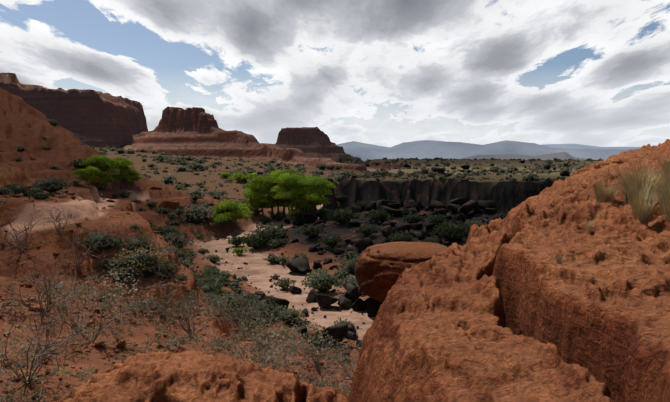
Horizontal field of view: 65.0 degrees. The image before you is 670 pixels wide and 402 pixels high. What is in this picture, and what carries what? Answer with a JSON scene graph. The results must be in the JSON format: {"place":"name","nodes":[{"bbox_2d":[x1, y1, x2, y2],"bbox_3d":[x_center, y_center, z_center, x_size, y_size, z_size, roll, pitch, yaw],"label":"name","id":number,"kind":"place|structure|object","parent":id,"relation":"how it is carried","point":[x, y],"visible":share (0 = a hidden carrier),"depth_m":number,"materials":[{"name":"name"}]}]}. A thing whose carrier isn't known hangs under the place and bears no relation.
{"place":"outdoors","nodes":[
{"label":"outdoors","id":0,"kind":"place"},
{"bbox_2d":[0,88,598,401],"bbox_3d":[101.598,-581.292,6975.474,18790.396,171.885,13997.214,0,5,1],"label":"ground","id":1,"kind":"structure","parent":0,"point":[506,196],"depth_m":70.18,"materials":[{"name":"brown soil"}]},
{"bbox_2d":[0,73,147,147],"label":"mesa","id":2,"kind":"structure","parent":1,"relation":"on","point":[90,117],"depth_m":499.53,"materials":[{"name":"brown stone"}]},
{"bbox_2d":[0,177,353,401],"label":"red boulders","id":3,"kind":"object","parent":1,"relation":"on","point":[173,205],"visible":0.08,"depth_m":40.43,"materials":[{"name":"brown stone"}]},
{"bbox_2d":[0,209,356,400],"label":"shrubs","id":4,"kind":"object","parent":1,"relation":"on","point":[48,345],"depth_m":34.17,"materials":[{"name":"plant"}]},
{"bbox_2d":[0,190,356,401],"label":"stones","id":5,"kind":"object","parent":1,"relation":"on","point":[120,344],"visible":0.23,"depth_m":35.78,"materials":[{"name":"brown stone"}]},
{"bbox_2d":[52,350,347,401],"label":"rock","id":6,"kind":"object","parent":1,"relation":"on","point":[187,376],"visible":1,"depth_m":11.95,"materials":[{"name":"brown stone"}]},
{"bbox_2d":[83,164,321,231],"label":"tree trunks","id":7,"kind":"object","parent":1,"relation":"on","point":[272,211],"visible":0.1,"depth_m":115.91,"materials":[{"name":"brown plant"}]},
{"bbox_2d":[72,154,335,222],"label":"tree foliage","id":8,"kind":"object","parent":7,"relation":"attached to","point":[259,190],"visible":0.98,"depth_m":111.73,"materials":[{"name":"green plant"}]},
{"bbox_2d":[123,106,366,170],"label":"butte","id":9,"kind":"object","parent":1,"relation":"on","point":[196,131],"visible":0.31,"depth_m":411.01,"materials":[{"name":"brown stone"}]},
{"bbox_2d":[185,214,365,344],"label":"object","id":10,"kind":"object","parent":1,"relation":"on","point":[270,280],"visible":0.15,"depth_m":69.46,"materials":[{"name":"grey stone"}]},
{"bbox_2d":[0,110,602,401],"bbox_3d":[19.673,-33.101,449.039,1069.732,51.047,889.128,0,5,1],"label":"shrubs","id":11,"kind":"object","parent":1,"relation":"on","point":[216,301],"depth_m":59.77,"materials":[{"name":"green plant"}]},
{"bbox_2d":[241,276,381,362],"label":"dark boulders","id":12,"kind":"object","parent":1,"relation":"on","point":[339,332],"visible":0.6,"depth_m":56.08,"materials":[{"name":"black stone"}]},
{"bbox_2d":[275,127,363,161],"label":"butte","id":13,"kind":"object","parent":1,"relation":"on","point":[313,142],"visible":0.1,"depth_m":577.90,"materials":[{"name":"brown stone"}]},
{"bbox_2d":[223,175,559,350],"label":"boulders","id":14,"kind":"object","parent":1,"relation":"on","point":[301,264],"visible":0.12,"depth_m":86.43,"materials":[{"name":"black stone"}]},
{"bbox_2d":[355,242,448,302],"bbox_3d":[8.259,8.254,57.547,12.237,6.998,9.830,0,5,1],"label":"boulder","id":15,"kind":"object","parent":1,"relation":"on","point":[379,268],"visible":0.33,"depth_m":54.59,"materials":[{"name":"brown stone"}]},
{"bbox_2d":[293,198,510,225],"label":"boulders","id":16,"kind":"object","parent":1,"relation":"on","point":[465,206],"visible":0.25,"depth_m":106.52,"materials":[{"name":"black stone"}]},
{"bbox_2d":[365,160,569,177],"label":"shrubs","id":17,"kind":"object","parent":1,"relation":"on","point":[467,167],"visible":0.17,"depth_m":188.06,"materials":[{"name":"green plant"}]},
{"bbox_2d":[347,139,669,401],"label":"rock","id":18,"kind":"object","parent":1,"relation":"on","point":[508,308],"visible":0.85,"depth_m":6.86,"materials":[{"name":"brown stone"}]},
{"bbox_2d":[554,148,669,263],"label":"grass tufts","id":19,"kind":"object","parent":18,"relation":"on","point":[640,191],"depth_m":10.35,"materials":[{"name":"beige plant"}]},
{"bbox_2d":[0,0,669,146],"label":"sky","id":20,"kind":"structure","parent":0,"point":[386,73],"materials":[{"name":"white"}]},
{"bbox_2d":[337,140,634,160],"bbox_3d":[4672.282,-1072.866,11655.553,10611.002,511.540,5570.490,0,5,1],"label":"distant mountains","id":21,"kind":"structure","parent":0,"point":[428,149],"depth_m":10216.35,"materials":[{"name":"grey stone"}]},
{"bbox_2d":[442,152,604,160],"bbox_3d":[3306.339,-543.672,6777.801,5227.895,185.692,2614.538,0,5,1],"label":"hill range","id":22,"kind":"structure","parent":0,"point":[562,155],"depth_m":6242.16,"materials":[{"name":"grey stone"}]},
{"bbox_2d":[543,144,640,148],"bbox_3d":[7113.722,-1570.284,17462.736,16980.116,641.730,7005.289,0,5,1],"label":"hill range","id":23,"kind":"structure","parent":0,"point":[574,146],"depth_m":16298.47,"materials":[{"name":"grey stone"}]}
]}

